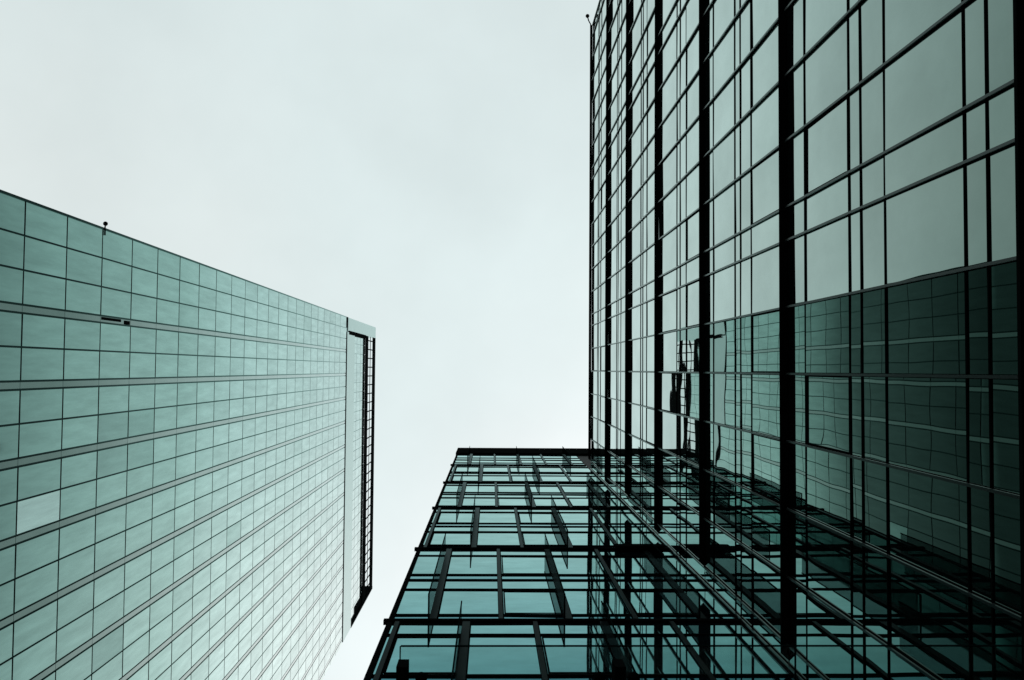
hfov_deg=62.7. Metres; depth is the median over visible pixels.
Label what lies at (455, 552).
window pane
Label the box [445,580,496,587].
window pane
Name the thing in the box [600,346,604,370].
window frame
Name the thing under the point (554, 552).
window pane
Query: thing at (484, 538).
window pane
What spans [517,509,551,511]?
window pane
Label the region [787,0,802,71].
window pane
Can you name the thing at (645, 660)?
window pane
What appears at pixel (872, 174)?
window pane
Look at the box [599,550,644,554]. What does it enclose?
window pane
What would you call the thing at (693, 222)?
window pane
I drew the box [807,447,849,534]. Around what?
window pane
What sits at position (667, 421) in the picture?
window pane
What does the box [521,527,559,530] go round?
window pane
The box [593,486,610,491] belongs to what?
window pane
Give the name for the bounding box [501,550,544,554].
window pane
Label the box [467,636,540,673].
window pane
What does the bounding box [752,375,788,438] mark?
window pane
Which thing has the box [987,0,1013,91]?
window pane
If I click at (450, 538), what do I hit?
window pane
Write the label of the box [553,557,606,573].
window pane
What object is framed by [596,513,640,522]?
window pane
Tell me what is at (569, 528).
window pane
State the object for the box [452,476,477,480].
window pane
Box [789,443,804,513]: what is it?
window pane
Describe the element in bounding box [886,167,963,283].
window pane
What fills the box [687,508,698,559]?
window pane
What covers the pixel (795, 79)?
window pane
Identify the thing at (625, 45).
window frame
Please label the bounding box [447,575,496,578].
window pane
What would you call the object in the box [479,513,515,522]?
window pane
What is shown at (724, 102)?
window pane
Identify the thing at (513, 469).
window pane
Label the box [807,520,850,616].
window pane
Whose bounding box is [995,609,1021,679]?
window pane
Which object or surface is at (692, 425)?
window pane
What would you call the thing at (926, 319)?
window pane
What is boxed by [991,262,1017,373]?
window pane
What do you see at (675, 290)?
window frame
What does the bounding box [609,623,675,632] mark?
window pane
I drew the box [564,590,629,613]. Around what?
window pane
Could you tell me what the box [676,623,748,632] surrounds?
window pane
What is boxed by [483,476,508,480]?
window pane
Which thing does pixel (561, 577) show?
window pane
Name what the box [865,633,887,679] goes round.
window pane
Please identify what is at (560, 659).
window pane
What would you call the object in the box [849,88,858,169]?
window pane
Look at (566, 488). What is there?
window pane
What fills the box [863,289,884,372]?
window pane
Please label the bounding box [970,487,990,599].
window pane
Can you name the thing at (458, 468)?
window pane
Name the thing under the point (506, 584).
window pane
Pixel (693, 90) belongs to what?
window pane
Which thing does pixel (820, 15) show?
window pane
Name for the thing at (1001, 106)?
window pane
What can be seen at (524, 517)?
window pane
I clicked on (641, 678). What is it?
window pane
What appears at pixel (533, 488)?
window pane
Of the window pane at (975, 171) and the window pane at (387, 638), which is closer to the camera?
the window pane at (975, 171)
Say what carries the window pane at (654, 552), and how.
in the glass wing
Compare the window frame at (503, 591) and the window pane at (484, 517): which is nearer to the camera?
the window frame at (503, 591)
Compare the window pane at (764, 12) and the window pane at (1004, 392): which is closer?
the window pane at (1004, 392)
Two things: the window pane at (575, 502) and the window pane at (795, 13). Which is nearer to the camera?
the window pane at (795, 13)
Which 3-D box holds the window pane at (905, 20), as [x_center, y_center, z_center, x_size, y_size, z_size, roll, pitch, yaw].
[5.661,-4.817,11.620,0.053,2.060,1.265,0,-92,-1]
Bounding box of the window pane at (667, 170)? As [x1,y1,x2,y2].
[659,147,675,199]
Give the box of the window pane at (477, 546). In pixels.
[477,546,519,546]
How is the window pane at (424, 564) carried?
in the glass wing
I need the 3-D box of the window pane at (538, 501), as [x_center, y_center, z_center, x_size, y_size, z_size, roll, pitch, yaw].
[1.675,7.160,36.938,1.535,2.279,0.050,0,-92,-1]
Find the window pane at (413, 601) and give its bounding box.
[396,590,435,613]
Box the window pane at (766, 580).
[753,554,789,641]
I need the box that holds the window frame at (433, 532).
[429,532,472,544]
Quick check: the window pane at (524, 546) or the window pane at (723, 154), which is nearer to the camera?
the window pane at (723, 154)
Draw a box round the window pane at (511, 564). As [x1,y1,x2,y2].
[501,556,549,572]
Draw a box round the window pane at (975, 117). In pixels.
[966,102,984,158]
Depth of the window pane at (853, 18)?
13.73 m
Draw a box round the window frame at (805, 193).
[804,97,847,194]
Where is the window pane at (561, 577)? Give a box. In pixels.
[560,576,609,578]
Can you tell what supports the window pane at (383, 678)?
in the glass wing
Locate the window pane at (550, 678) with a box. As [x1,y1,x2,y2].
[549,677,611,679]
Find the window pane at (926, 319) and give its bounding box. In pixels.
[887,272,964,373]
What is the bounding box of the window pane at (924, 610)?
[890,559,968,679]
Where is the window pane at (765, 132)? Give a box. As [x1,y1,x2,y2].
[752,87,787,164]
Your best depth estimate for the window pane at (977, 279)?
10.16 m
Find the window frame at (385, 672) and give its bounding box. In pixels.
[383,637,459,673]
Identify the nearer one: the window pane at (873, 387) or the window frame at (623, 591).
the window pane at (873, 387)
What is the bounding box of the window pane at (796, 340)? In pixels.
[788,305,804,371]
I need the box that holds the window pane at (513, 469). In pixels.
[510,467,533,471]
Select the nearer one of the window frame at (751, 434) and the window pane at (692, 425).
the window frame at (751, 434)
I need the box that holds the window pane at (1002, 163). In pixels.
[989,145,1015,260]
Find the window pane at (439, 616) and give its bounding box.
[438,616,497,617]
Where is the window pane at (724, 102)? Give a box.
[714,77,733,144]
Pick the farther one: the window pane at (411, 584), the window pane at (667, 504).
the window pane at (667, 504)
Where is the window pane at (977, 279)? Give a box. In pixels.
[968,268,987,373]
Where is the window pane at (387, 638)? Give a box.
[373,636,388,673]
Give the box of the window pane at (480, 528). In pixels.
[479,527,516,530]
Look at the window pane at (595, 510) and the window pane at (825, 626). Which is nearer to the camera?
the window pane at (825, 626)
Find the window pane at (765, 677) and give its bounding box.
[715,676,793,679]
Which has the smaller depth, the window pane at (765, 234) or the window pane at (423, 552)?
the window pane at (765, 234)
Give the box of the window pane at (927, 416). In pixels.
[888,377,966,480]
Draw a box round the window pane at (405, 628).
[397,623,461,633]
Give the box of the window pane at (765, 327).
[752,311,778,370]
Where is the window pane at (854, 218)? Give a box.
[850,211,859,291]
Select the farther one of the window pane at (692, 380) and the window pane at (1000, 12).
the window pane at (692, 380)
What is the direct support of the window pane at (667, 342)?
in the office block
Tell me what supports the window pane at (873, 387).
in the office block
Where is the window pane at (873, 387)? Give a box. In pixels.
[863,377,885,461]
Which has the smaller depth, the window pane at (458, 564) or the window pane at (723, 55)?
the window pane at (723, 55)
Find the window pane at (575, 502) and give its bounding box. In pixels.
[569,499,602,505]
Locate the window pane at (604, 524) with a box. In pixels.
[604,524,643,525]
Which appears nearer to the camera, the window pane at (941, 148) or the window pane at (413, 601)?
the window pane at (941, 148)
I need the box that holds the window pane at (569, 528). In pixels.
[564,527,603,530]
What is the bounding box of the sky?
[0,0,598,679]
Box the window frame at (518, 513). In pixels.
[518,513,556,522]
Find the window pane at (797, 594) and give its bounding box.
[789,580,805,657]
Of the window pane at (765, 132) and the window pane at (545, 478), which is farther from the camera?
the window pane at (545, 478)
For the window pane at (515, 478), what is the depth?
44.92 m
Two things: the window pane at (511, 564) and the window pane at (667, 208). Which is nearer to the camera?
the window pane at (511, 564)
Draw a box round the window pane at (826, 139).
[806,99,846,192]
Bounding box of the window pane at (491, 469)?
[483,467,507,471]
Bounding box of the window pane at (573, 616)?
[573,616,631,617]
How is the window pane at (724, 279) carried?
in the office block
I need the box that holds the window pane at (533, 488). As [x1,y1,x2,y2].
[530,486,559,491]
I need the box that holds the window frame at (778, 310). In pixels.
[751,310,778,371]
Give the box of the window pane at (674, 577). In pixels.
[671,576,695,578]
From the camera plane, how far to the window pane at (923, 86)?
11.44 m
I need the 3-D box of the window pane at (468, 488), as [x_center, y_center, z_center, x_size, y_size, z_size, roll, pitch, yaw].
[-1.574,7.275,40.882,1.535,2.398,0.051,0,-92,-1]
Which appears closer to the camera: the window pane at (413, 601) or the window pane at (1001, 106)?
the window pane at (1001, 106)
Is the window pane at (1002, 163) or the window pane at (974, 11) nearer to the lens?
the window pane at (1002, 163)
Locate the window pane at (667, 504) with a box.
[659,488,675,538]
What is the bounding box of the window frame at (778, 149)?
[750,149,778,224]
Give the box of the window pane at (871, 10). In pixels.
[861,0,882,79]
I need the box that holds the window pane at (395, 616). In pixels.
[395,616,429,617]
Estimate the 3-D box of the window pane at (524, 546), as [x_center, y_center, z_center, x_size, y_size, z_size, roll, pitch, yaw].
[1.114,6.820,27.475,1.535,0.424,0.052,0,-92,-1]
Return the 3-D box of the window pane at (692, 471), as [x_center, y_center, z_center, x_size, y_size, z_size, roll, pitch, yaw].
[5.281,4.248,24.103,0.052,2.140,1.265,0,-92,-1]
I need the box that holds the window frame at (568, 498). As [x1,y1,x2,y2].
[568,498,603,505]
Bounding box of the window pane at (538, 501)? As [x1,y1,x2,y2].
[534,498,567,505]
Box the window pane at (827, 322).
[806,296,848,372]
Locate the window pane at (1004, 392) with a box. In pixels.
[992,379,1019,493]
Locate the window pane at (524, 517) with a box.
[518,513,555,522]
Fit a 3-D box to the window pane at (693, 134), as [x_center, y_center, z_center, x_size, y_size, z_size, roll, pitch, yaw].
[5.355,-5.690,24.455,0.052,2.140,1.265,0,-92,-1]
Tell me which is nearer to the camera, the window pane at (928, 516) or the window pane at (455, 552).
the window pane at (928, 516)
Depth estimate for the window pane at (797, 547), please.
16.05 m
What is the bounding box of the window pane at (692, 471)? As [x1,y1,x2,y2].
[687,463,698,512]
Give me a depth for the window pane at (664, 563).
25.11 m
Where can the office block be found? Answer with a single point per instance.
(806, 338)
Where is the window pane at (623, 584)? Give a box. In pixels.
[617,581,672,588]
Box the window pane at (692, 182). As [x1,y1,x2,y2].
[686,165,698,216]
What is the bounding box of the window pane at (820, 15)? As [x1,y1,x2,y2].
[805,0,846,53]
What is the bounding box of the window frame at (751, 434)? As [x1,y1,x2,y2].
[751,434,779,502]
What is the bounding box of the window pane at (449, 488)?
[444,485,461,491]
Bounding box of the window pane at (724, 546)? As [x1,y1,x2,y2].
[714,527,734,592]
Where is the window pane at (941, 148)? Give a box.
[885,114,962,194]
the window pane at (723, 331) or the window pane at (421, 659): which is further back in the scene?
the window pane at (723, 331)
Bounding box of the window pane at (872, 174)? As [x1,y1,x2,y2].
[862,157,883,204]
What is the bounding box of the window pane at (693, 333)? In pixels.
[687,327,698,371]
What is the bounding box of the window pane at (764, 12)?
[752,0,786,47]
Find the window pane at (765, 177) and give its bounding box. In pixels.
[752,150,787,222]
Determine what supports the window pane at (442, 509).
in the glass wing
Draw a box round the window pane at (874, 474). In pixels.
[864,461,886,551]
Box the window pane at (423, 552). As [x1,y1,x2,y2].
[419,550,445,554]
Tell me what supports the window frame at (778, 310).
in the office block
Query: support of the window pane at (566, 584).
in the glass wing
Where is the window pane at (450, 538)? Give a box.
[431,533,471,543]
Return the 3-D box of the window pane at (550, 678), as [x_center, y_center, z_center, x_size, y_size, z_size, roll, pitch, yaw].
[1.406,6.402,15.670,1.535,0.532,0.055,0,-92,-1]
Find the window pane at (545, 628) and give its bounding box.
[539,623,602,633]
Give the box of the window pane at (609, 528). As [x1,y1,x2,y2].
[606,527,648,530]
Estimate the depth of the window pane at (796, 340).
16.20 m
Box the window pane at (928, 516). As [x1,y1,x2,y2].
[889,468,967,588]
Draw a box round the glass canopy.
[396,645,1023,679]
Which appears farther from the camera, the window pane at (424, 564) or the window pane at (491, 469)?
the window pane at (491, 469)
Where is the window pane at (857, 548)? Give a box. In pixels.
[852,541,862,625]
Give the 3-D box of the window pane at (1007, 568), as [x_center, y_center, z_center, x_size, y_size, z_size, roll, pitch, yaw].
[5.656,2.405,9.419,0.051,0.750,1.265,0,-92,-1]
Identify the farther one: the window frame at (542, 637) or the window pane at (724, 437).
the window pane at (724, 437)
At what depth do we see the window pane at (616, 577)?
23.62 m
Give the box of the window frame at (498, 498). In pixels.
[498,498,530,505]
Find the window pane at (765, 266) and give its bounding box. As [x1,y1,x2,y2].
[752,243,787,312]
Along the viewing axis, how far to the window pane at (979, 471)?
10.11 m
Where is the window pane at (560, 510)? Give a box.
[556,509,590,511]
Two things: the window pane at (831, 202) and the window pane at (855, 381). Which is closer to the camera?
the window pane at (855, 381)
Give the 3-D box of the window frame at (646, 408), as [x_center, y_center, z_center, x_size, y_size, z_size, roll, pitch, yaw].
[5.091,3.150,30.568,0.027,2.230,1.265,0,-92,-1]
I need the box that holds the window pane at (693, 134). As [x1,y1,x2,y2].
[687,119,698,171]
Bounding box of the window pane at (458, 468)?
[456,467,477,470]
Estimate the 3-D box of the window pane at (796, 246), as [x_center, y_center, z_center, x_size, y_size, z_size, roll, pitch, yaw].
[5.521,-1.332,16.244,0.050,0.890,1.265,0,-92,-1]
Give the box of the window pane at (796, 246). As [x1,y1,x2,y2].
[788,235,803,304]
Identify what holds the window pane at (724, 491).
in the office block
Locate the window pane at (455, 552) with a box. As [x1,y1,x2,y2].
[452,550,495,554]
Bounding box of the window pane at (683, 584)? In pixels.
[675,581,705,588]
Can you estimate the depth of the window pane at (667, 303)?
28.08 m
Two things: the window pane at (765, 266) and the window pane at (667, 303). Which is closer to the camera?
the window pane at (765, 266)
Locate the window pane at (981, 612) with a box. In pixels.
[972,598,991,679]
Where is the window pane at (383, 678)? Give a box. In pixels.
[381,677,455,679]
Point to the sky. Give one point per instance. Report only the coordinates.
(416, 172)
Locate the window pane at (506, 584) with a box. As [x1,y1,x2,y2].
[502,581,554,587]
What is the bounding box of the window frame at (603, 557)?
[603,557,660,573]
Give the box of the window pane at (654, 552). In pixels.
[648,550,672,554]
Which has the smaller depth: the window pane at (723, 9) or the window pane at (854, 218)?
the window pane at (854, 218)
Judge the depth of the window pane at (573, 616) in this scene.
19.80 m
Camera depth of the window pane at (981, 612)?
10.03 m
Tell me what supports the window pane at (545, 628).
in the glass wing
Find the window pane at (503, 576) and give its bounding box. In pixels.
[502,575,551,578]
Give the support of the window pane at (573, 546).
in the glass wing
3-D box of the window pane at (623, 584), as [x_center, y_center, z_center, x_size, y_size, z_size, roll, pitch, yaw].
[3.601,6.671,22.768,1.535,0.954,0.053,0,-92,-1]
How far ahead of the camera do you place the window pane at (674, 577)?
23.65 m
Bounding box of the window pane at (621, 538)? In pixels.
[610,533,661,543]
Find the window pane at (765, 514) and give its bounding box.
[752,494,788,567]
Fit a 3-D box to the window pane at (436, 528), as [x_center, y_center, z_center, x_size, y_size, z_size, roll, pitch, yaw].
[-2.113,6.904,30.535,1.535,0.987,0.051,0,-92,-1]
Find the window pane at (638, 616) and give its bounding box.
[638,616,696,617]
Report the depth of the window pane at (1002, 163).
9.68 m
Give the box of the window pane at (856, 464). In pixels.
[852,458,861,539]
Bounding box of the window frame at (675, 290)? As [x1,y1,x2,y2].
[658,290,675,332]
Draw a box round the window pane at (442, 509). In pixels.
[441,508,474,510]
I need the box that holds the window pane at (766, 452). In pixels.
[753,435,788,506]
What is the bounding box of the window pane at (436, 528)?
[434,527,472,530]
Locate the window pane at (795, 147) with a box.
[787,131,803,203]
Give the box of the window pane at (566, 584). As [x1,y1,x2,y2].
[561,581,615,588]
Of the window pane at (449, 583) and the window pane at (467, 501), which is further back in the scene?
the window pane at (467, 501)
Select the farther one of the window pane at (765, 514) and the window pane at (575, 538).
the window pane at (575, 538)
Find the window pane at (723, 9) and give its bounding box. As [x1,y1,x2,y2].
[714,0,733,44]
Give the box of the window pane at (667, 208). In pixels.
[659,188,675,237]
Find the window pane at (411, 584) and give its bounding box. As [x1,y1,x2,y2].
[406,581,437,587]
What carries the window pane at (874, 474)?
in the office block
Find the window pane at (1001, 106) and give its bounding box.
[988,86,1014,148]
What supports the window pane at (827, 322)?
in the office block
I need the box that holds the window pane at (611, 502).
[603,498,624,505]
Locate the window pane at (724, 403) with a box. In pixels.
[714,374,734,426]
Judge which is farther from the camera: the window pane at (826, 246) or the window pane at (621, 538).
the window pane at (621, 538)
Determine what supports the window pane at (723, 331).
in the office block
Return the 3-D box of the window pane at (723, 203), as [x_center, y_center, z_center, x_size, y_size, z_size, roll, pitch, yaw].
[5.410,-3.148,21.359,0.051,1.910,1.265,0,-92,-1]
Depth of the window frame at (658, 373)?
29.40 m
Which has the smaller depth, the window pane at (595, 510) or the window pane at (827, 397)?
the window pane at (827, 397)
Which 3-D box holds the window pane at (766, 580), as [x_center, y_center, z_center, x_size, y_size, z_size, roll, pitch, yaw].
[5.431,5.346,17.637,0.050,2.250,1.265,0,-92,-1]
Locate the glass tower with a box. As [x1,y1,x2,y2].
[0,189,375,679]
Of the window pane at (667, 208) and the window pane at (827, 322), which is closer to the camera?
the window pane at (827, 322)
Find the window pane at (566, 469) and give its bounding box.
[563,468,590,471]
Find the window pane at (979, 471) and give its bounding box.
[969,379,989,486]
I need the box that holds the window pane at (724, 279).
[714,265,733,320]
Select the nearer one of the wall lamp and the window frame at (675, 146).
the window frame at (675, 146)
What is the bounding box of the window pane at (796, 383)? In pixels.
[788,375,804,442]
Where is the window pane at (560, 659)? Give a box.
[541,636,612,673]
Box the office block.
[588,0,1023,679]
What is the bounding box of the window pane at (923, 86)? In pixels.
[885,10,961,149]
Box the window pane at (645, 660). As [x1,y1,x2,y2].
[615,636,703,673]
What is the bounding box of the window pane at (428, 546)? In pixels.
[428,546,469,546]
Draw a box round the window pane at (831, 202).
[806,176,847,229]
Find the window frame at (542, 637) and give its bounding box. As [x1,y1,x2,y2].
[542,637,614,672]
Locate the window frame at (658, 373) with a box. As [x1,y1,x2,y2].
[658,373,675,412]
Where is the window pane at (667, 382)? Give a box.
[659,373,675,411]
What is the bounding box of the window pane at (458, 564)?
[448,556,496,573]
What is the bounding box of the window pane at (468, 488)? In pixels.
[465,486,494,491]
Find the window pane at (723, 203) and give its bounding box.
[714,184,733,244]
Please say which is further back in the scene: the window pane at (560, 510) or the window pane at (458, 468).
the window pane at (458, 468)
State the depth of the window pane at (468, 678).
15.82 m
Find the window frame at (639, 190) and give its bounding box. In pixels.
[628,190,639,231]
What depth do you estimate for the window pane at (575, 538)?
28.90 m
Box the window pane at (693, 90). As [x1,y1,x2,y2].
[687,73,698,127]
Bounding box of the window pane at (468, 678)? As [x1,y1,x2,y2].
[467,677,541,679]
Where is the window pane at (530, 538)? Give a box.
[522,533,564,544]
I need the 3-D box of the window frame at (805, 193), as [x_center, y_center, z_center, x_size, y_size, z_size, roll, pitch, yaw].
[5.530,-3.377,14.864,0.027,1.890,1.265,0,-92,-1]
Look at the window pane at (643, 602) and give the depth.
21.09 m
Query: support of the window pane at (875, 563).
in the office block
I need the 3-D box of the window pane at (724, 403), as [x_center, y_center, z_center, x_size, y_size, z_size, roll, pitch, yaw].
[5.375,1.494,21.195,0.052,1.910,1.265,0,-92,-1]
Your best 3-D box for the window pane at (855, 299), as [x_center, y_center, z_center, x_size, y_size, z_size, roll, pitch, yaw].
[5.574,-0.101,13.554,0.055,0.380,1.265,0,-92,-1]
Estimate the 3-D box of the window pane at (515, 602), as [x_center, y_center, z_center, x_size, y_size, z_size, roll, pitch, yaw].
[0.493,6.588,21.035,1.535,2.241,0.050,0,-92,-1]
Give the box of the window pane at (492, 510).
[480,509,513,511]
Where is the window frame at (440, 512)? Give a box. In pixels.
[437,512,474,522]
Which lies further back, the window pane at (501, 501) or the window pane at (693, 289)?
the window pane at (501, 501)
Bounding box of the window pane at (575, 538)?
[568,532,613,544]
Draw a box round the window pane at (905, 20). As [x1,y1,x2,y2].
[884,0,960,60]
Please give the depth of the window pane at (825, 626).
14.55 m
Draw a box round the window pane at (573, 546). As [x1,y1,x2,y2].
[573,546,614,546]
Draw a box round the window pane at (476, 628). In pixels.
[471,623,533,633]
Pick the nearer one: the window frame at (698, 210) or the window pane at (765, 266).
the window pane at (765, 266)
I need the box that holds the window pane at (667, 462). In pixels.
[659,449,675,496]
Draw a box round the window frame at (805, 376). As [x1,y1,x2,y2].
[805,376,849,453]
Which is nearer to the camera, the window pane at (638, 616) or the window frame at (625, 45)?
the window pane at (638, 616)
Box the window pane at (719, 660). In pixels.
[685,635,789,673]
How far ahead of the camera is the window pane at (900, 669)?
11.94 m
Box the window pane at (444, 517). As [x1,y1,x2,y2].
[437,512,473,521]
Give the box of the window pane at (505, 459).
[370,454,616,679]
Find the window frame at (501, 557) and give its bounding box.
[501,557,550,573]
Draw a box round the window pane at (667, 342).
[659,332,675,370]
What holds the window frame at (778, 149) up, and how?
in the office block
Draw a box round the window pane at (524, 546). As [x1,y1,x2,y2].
[524,546,566,546]
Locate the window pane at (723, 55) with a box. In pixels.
[713,23,733,95]
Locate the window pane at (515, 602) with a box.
[503,590,560,612]
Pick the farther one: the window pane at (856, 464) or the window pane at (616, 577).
the window pane at (616, 577)
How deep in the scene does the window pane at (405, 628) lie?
18.83 m
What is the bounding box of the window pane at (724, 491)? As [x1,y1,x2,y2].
[714,476,734,536]
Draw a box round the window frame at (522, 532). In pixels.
[522,532,565,544]
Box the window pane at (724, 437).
[714,424,734,481]
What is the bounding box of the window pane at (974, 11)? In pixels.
[964,0,984,104]
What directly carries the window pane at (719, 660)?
in the glass wing
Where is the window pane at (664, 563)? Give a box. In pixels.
[654,557,690,573]
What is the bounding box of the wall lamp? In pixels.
[103,221,107,234]
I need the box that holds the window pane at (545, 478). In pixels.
[541,476,568,480]
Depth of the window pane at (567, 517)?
32.97 m
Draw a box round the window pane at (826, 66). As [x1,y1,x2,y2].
[805,19,846,123]
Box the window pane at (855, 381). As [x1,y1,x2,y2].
[851,377,860,455]
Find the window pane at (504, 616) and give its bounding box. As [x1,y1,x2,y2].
[504,616,563,617]
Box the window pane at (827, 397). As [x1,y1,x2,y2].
[807,376,848,451]
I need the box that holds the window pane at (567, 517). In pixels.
[558,513,597,522]
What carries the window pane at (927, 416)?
in the office block
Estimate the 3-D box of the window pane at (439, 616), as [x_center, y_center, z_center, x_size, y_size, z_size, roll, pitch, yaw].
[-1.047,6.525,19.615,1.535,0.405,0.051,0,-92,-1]
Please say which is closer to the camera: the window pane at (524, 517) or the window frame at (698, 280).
the window frame at (698, 280)
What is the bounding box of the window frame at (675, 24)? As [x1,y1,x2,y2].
[658,24,675,89]
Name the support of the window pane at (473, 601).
in the glass wing
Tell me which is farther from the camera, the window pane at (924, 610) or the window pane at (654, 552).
the window pane at (654, 552)
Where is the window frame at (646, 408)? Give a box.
[646,408,653,444]
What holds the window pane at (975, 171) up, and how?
in the office block
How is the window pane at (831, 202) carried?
in the office block
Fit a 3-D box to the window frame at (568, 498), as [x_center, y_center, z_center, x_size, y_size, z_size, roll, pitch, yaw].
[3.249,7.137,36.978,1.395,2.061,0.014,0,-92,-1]
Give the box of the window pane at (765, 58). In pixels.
[752,13,786,106]
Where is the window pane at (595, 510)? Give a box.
[593,509,630,511]
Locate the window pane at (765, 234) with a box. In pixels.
[752,209,787,253]
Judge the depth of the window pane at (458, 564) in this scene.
24.92 m
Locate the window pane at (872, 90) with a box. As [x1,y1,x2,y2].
[861,70,882,162]
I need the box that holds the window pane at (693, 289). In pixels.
[687,281,698,325]
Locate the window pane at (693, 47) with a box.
[687,28,698,84]
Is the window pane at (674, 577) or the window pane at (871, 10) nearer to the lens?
the window pane at (871, 10)
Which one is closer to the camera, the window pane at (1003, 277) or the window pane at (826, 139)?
the window pane at (1003, 277)
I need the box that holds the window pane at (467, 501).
[463,498,494,504]
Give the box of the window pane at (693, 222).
[687,211,698,259]
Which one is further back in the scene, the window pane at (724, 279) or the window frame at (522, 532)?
the window frame at (522, 532)
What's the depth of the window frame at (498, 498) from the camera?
36.78 m
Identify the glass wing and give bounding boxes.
[363,446,799,679]
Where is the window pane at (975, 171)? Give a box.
[966,157,986,265]
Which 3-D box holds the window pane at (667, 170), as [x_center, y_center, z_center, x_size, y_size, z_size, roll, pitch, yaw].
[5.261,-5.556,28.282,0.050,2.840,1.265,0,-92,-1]
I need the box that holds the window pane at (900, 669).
[890,651,930,679]
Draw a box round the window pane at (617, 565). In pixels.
[605,558,658,572]
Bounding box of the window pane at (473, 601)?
[439,590,497,613]
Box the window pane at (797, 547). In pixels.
[789,511,805,585]
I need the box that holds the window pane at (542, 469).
[537,467,562,471]
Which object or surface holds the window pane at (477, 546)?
in the glass wing
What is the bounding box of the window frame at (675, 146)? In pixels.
[658,146,675,200]
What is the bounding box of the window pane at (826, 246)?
[806,216,847,300]
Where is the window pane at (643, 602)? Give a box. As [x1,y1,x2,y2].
[622,590,691,612]
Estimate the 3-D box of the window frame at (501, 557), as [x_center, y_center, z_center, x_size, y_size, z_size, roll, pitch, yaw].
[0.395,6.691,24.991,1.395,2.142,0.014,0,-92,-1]
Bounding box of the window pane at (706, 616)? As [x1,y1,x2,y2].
[706,616,734,617]
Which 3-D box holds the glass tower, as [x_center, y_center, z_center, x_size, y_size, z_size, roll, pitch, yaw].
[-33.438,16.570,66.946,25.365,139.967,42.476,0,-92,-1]
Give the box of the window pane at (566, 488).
[562,486,591,491]
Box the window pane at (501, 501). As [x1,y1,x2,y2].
[498,498,529,504]
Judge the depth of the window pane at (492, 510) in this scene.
34.65 m
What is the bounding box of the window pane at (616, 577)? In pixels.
[614,576,664,578]
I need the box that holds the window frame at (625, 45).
[621,45,625,79]
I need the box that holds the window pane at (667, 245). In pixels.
[659,228,675,275]
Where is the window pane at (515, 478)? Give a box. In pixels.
[511,476,537,480]
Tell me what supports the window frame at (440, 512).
in the glass wing
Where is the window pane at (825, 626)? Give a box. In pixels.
[807,592,850,679]
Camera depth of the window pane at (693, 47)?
24.78 m
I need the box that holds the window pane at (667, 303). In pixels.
[659,291,675,332]
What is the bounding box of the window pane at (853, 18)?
[849,8,858,89]
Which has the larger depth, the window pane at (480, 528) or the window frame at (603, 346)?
the window frame at (603, 346)
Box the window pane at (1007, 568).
[993,493,1020,613]
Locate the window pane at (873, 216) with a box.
[862,201,883,288]
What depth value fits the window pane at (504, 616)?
19.78 m
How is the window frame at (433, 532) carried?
in the glass wing
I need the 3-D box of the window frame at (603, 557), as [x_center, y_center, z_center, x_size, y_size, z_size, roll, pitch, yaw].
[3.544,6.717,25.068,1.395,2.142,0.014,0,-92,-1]
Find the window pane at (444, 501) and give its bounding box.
[439,498,458,504]
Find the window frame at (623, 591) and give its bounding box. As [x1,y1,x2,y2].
[623,591,693,613]
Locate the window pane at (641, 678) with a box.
[639,677,707,679]
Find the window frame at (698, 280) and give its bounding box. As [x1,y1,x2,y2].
[686,280,698,326]
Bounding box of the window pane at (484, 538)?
[478,532,519,544]
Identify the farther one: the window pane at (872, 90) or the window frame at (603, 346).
the window frame at (603, 346)
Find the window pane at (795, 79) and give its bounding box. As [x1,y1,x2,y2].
[787,62,802,136]
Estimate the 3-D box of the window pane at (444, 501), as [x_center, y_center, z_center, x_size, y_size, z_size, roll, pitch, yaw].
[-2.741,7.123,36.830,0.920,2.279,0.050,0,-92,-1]
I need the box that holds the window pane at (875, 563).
[864,547,886,641]
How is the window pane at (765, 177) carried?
in the office block
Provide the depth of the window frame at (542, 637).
17.30 m
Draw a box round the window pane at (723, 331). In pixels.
[714,320,733,371]
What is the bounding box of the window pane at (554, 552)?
[551,550,595,554]
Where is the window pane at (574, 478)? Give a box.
[569,476,599,480]
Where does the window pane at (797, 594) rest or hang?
in the office block
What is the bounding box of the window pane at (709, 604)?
[683,590,730,613]
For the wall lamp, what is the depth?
41.08 m
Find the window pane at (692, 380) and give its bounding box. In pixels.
[686,373,698,417]
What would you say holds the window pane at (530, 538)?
in the glass wing
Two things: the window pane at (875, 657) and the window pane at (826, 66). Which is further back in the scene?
the window pane at (826, 66)
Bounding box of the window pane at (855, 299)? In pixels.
[851,294,860,372]
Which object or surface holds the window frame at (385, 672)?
in the glass wing
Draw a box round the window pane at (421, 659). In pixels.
[383,636,460,673]
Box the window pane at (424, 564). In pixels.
[412,556,444,573]
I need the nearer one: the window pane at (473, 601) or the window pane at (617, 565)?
the window pane at (473, 601)
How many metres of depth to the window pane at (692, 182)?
24.71 m
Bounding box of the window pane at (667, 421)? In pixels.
[659,411,675,454]
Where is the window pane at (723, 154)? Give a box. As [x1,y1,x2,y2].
[713,130,733,194]
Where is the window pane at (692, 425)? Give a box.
[687,418,698,464]
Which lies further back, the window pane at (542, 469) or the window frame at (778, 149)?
the window pane at (542, 469)
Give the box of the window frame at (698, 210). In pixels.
[686,210,698,260]
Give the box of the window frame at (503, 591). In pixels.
[503,591,562,613]
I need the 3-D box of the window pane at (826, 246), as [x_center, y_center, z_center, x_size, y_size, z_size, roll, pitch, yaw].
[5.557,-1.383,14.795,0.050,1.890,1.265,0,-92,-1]
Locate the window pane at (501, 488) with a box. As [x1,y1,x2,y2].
[497,486,525,491]
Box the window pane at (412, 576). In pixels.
[410,575,439,578]
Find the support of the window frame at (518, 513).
in the glass wing
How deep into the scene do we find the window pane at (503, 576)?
23.53 m

